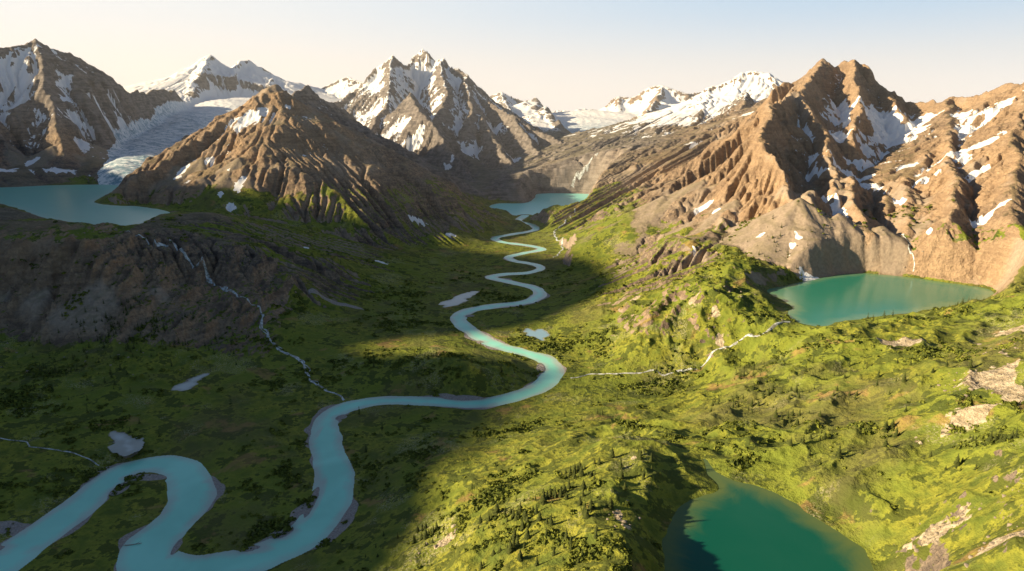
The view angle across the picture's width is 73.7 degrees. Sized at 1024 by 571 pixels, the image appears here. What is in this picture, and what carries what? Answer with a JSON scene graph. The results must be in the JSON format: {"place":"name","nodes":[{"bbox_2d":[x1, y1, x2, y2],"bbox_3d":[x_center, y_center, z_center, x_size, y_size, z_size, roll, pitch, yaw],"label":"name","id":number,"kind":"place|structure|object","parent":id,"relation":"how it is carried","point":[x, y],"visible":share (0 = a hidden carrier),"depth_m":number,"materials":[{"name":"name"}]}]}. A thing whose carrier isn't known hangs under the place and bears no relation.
{"place":"outdoors","nodes":[
{"label":"outdoors","id":0,"kind":"place"},
{"bbox_2d":[0,438,98,465],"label":"stream","id":1,"kind":"structure","parent":0,"point":[50,449],"depth_m":800.88,"materials":[{"name":"liquid"}]},
{"bbox_2d":[0,185,169,225],"bbox_3d":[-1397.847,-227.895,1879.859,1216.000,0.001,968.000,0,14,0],"label":"lake","id":2,"kind":"structure","parent":0,"point":[72,203],"depth_m":1826.12,"materials":[{"name":"liquid"}]},
{"bbox_2d":[108,431,144,455],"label":"pond","id":3,"kind":"structure","parent":0,"point":[124,445],"depth_m":823.12,"materials":[{"name":"liquid"}]},
{"bbox_2d":[126,230,227,290],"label":"stream","id":4,"kind":"structure","parent":0,"point":[208,278],"depth_m":1303.23,"materials":[{"name":"white liquid"}]},
{"bbox_2d":[172,373,208,390],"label":"pond","id":5,"kind":"structure","parent":0,"point":[189,384],"depth_m":983.36,"materials":[{"name":"liquid"}]},
{"bbox_2d":[0,217,563,570],"bbox_3d":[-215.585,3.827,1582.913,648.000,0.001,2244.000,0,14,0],"label":"river","id":6,"kind":"structure","parent":0,"point":[191,492],"depth_m":725.93,"materials":[{"name":"liquid"}]},
{"bbox_2d":[225,289,344,399],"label":"stream","id":7,"kind":"structure","parent":0,"point":[267,331],"depth_m":1142.97,"materials":[{"name":"white liquid"}]},
{"bbox_2d":[259,314,310,375],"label":"stream","id":8,"kind":"structure","parent":0,"point":[280,347],"depth_m":1138.89,"materials":[{"name":"white liquid"}]},
{"bbox_2d":[278,348,326,389],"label":"stream","id":9,"kind":"structure","parent":0,"point":[303,367],"depth_m":1080.10,"materials":[{"name":"white liquid"}]},
{"bbox_2d":[438,291,477,306],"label":"pond","id":10,"kind":"structure","parent":0,"point":[458,299],"depth_m":1470.12,"materials":[{"name":"liquid"}]},
{"bbox_2d":[0,39,1023,570],"bbox_3d":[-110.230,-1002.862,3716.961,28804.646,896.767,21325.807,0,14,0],"label":"terrain","id":11,"kind":"structure","parent":0,"point":[400,173],"depth_m":1215.62,"materials":[{"name":"green plant"}]},
{"bbox_2d":[423,527,428,539],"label":"conifer tree","id":12,"kind":"object","parent":11,"relation":"on","point":[425,536],"visible":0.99,"depth_m":589.93,"materials":[{"name":"green plant"}]},
{"bbox_2d":[492,502,499,514],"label":"conifer tree","id":13,"kind":"object","parent":11,"relation":"on","point":[496,510],"visible":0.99,"depth_m":568.24,"materials":[{"name":"green plant"}]},
{"bbox_2d":[506,540,513,554],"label":"conifer tree","id":14,"kind":"object","parent":11,"relation":"on","point":[510,549],"visible":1,"depth_m":498.45,"materials":[{"name":"green plant"}]},
{"bbox_2d":[0,199,1023,570],"bbox_3d":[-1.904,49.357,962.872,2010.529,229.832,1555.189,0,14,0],"label":"shrub cover","id":15,"kind":"object","parent":11,"relation":"on","point":[494,483],"visible":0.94,"depth_m":820.52,"materials":[{"name":"green plant"}]},
{"bbox_2d":[1,215,1023,436],"bbox_3d":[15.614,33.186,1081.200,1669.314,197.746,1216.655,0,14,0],"label":"conifer woodland","id":16,"kind":"object","parent":11,"relation":"on","point":[436,353],"visible":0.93,"depth_m":1046.11,"materials":[{"name":"green plant"}]},
{"bbox_2d":[1,218,1023,568],"bbox_3d":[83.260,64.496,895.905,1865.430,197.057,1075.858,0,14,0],"label":"boulder field","id":17,"kind":"structure","parent":11,"relation":"on","point":[713,326],"depth_m":570.01,"materials":[{"name":"grey stone"}]},
{"bbox_2d":[512,529,516,539],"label":"conifer tree","id":18,"kind":"object","parent":11,"relation":"on","point":[514,534],"visible":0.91,"depth_m":517.79,"materials":[{"name":"green plant"}]},
{"bbox_2d":[515,535,519,548],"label":"conifer tree","id":19,"kind":"object","parent":11,"relation":"on","point":[517,545],"visible":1,"depth_m":500.29,"materials":[{"name":"green plant"}]},
{"bbox_2d":[516,550,522,561],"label":"conifer tree","id":20,"kind":"object","parent":11,"relation":"on","point":[520,557],"visible":1,"depth_m":481.65,"materials":[{"name":"green plant"}]},
{"bbox_2d":[520,521,524,531],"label":"conifer tree","id":21,"kind":"object","parent":11,"relation":"on","point":[522,527],"visible":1,"depth_m":521.57,"materials":[{"name":"green plant"}]},
{"bbox_2d":[522,525,530,539],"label":"conifer tree","id":22,"kind":"object","parent":11,"relation":"on","point":[527,536],"visible":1,"depth_m":506.39,"materials":[{"name":"green plant"}]},
{"bbox_2d":[534,556,538,566],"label":"conifer tree","id":23,"kind":"object","parent":11,"relation":"on","point":[536,564],"visible":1,"depth_m":469.10,"materials":[{"name":"green plant"}]},
{"bbox_2d":[536,510,542,521],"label":"conifer tree","id":24,"kind":"object","parent":11,"relation":"on","point":[539,518],"visible":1,"depth_m":518.64,"materials":[{"name":"green plant"}]},
{"bbox_2d":[538,491,547,504],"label":"conifer tree","id":25,"kind":"object","parent":11,"relation":"on","point":[543,497],"visible":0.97,"depth_m":544.50,"materials":[{"name":"green plant"}]},
{"bbox_2d":[548,513,553,524],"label":"conifer tree","id":26,"kind":"object","parent":11,"relation":"on","point":[551,521],"visible":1,"depth_m":510.61,"materials":[{"name":"green plant"}]},
{"bbox_2d":[562,484,566,493],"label":"conifer tree","id":27,"kind":"object","parent":11,"relation":"on","point":[564,490],"visible":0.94,"depth_m":557.95,"materials":[{"name":"green plant"}]},
{"bbox_2d":[563,528,568,541],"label":"conifer tree","id":28,"kind":"object","parent":11,"relation":"on","point":[566,535],"visible":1,"depth_m":487.01,"materials":[{"name":"green plant"}]},
{"bbox_2d":[577,495,582,506],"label":"conifer tree","id":29,"kind":"object","parent":11,"relation":"on","point":[580,502],"visible":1,"depth_m":522.40,"materials":[{"name":"green plant"}]},
{"bbox_2d":[578,465,583,476],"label":"conifer tree","id":30,"kind":"object","parent":11,"relation":"on","point":[581,472],"visible":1,"depth_m":589.99,"materials":[{"name":"green plant"}]},
{"bbox_2d":[580,479,586,489],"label":"conifer tree","id":31,"kind":"object","parent":11,"relation":"on","point":[583,484],"visible":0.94,"depth_m":551.75,"materials":[{"name":"green plant"}]},
{"bbox_2d":[582,509,589,519],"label":"conifer tree","id":32,"kind":"object","parent":11,"relation":"on","point":[586,516],"visible":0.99,"depth_m":504.91,"materials":[{"name":"green plant"}]},
{"bbox_2d":[588,499,592,512],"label":"conifer tree","id":33,"kind":"object","parent":11,"relation":"on","point":[590,507],"visible":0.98,"depth_m":512.11,"materials":[{"name":"green plant"}]},
{"bbox_2d":[607,496,613,508],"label":"conifer tree","id":34,"kind":"object","parent":11,"relation":"on","point":[610,504],"visible":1,"depth_m":514.56,"materials":[{"name":"green plant"}]},
{"bbox_2d":[608,447,614,457],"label":"conifer tree","id":35,"kind":"object","parent":11,"relation":"on","point":[611,455],"visible":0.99,"depth_m":609.31,"materials":[{"name":"green plant"}]},
{"bbox_2d":[618,459,622,469],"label":"conifer tree","id":36,"kind":"object","parent":11,"relation":"on","point":[620,465],"visible":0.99,"depth_m":582.45,"materials":[{"name":"green plant"}]},
{"bbox_2d":[618,467,624,478],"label":"conifer tree","id":37,"kind":"object","parent":11,"relation":"on","point":[621,476],"visible":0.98,"depth_m":565.54,"materials":[{"name":"green plant"}]},
{"bbox_2d":[638,449,642,459],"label":"conifer tree","id":38,"kind":"object","parent":11,"relation":"on","point":[640,456],"visible":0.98,"depth_m":592.06,"materials":[{"name":"green plant"}]},
{"bbox_2d":[835,446,841,458],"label":"conifer tree","id":39,"kind":"object","parent":11,"relation":"on","point":[839,454],"visible":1,"depth_m":580.20,"materials":[{"name":"green plant"}]},
{"bbox_2d":[881,438,888,446],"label":"conifer tree","id":40,"kind":"object","parent":11,"relation":"on","point":[886,443],"visible":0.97,"depth_m":571.80,"materials":[{"name":"green plant"}]},
{"bbox_2d":[882,421,888,432],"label":"conifer tree","id":41,"kind":"object","parent":11,"relation":"on","point":[885,429],"visible":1,"depth_m":604.42,"materials":[{"name":"green plant"}]},
{"bbox_2d":[892,426,898,438],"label":"conifer tree","id":42,"kind":"object","parent":11,"relation":"on","point":[895,434],"visible":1,"depth_m":592.75,"materials":[{"name":"green plant"}]},
{"bbox_2d":[951,453,960,468],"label":"conifer tree","id":43,"kind":"object","parent":11,"relation":"on","point":[957,462],"visible":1,"depth_m":506.57,"materials":[{"name":"green plant"}]},
{"bbox_2d":[967,358,972,368],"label":"conifer tree","id":44,"kind":"object","parent":11,"relation":"on","point":[970,365],"visible":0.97,"depth_m":669.17,"materials":[{"name":"green plant"}]},
{"bbox_2d":[985,432,992,440],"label":"conifer tree","id":45,"kind":"object","parent":11,"relation":"on","point":[990,438],"visible":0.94,"depth_m":505.78,"materials":[{"name":"green plant"}]},
{"bbox_2d":[1013,427,1018,438],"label":"conifer tree","id":46,"kind":"object","parent":11,"relation":"on","point":[1016,434],"visible":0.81,"depth_m":491.03,"materials":[{"name":"green plant"}]},
{"bbox_2d":[0,0,1023,111],"label":"sky","id":47,"kind":"structure","parent":0,"point":[568,55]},
{"bbox_2d":[523,328,549,340],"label":"pond","id":48,"kind":"structure","parent":0,"point":[540,334],"depth_m":1256.30,"materials":[{"name":"white liquid"}]},
{"bbox_2d":[489,193,588,218],"bbox_3d":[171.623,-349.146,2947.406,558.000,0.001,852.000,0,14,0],"label":"lake","id":49,"kind":"structure","parent":0,"point":[538,203],"depth_m":2982.72,"materials":[{"name":"liquid"}]},
{"bbox_2d":[553,208,575,256],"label":"stream","id":50,"kind":"structure","parent":0,"point":[562,238],"depth_m":2145.28,"materials":[{"name":"white liquid"}]},
{"bbox_2d":[571,153,597,187],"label":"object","id":51,"kind":"structure","parent":0,"point":[578,175],"depth_m":3346.68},
{"bbox_2d":[571,321,789,377],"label":"stream","id":52,"kind":"structure","parent":0,"point":[774,325],"depth_m":1019.49,"materials":[{"name":"liquid"}]},
{"bbox_2d":[662,459,873,570],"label":"lake","id":53,"kind":"structure","parent":0,"point":[730,525],"depth_m":510.08,"materials":[{"name":"green liquid"}]},
{"bbox_2d":[767,273,993,325],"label":"lake","id":54,"kind":"structure","parent":0,"point":[826,301],"depth_m":1165.60,"materials":[{"name":"liquid"}]},
{"bbox_2d":[901,234,914,270],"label":"stream","id":55,"kind":"structure","parent":0,"point":[909,244],"depth_m":1315.76,"materials":[{"name":"white liquid"}]}
]}

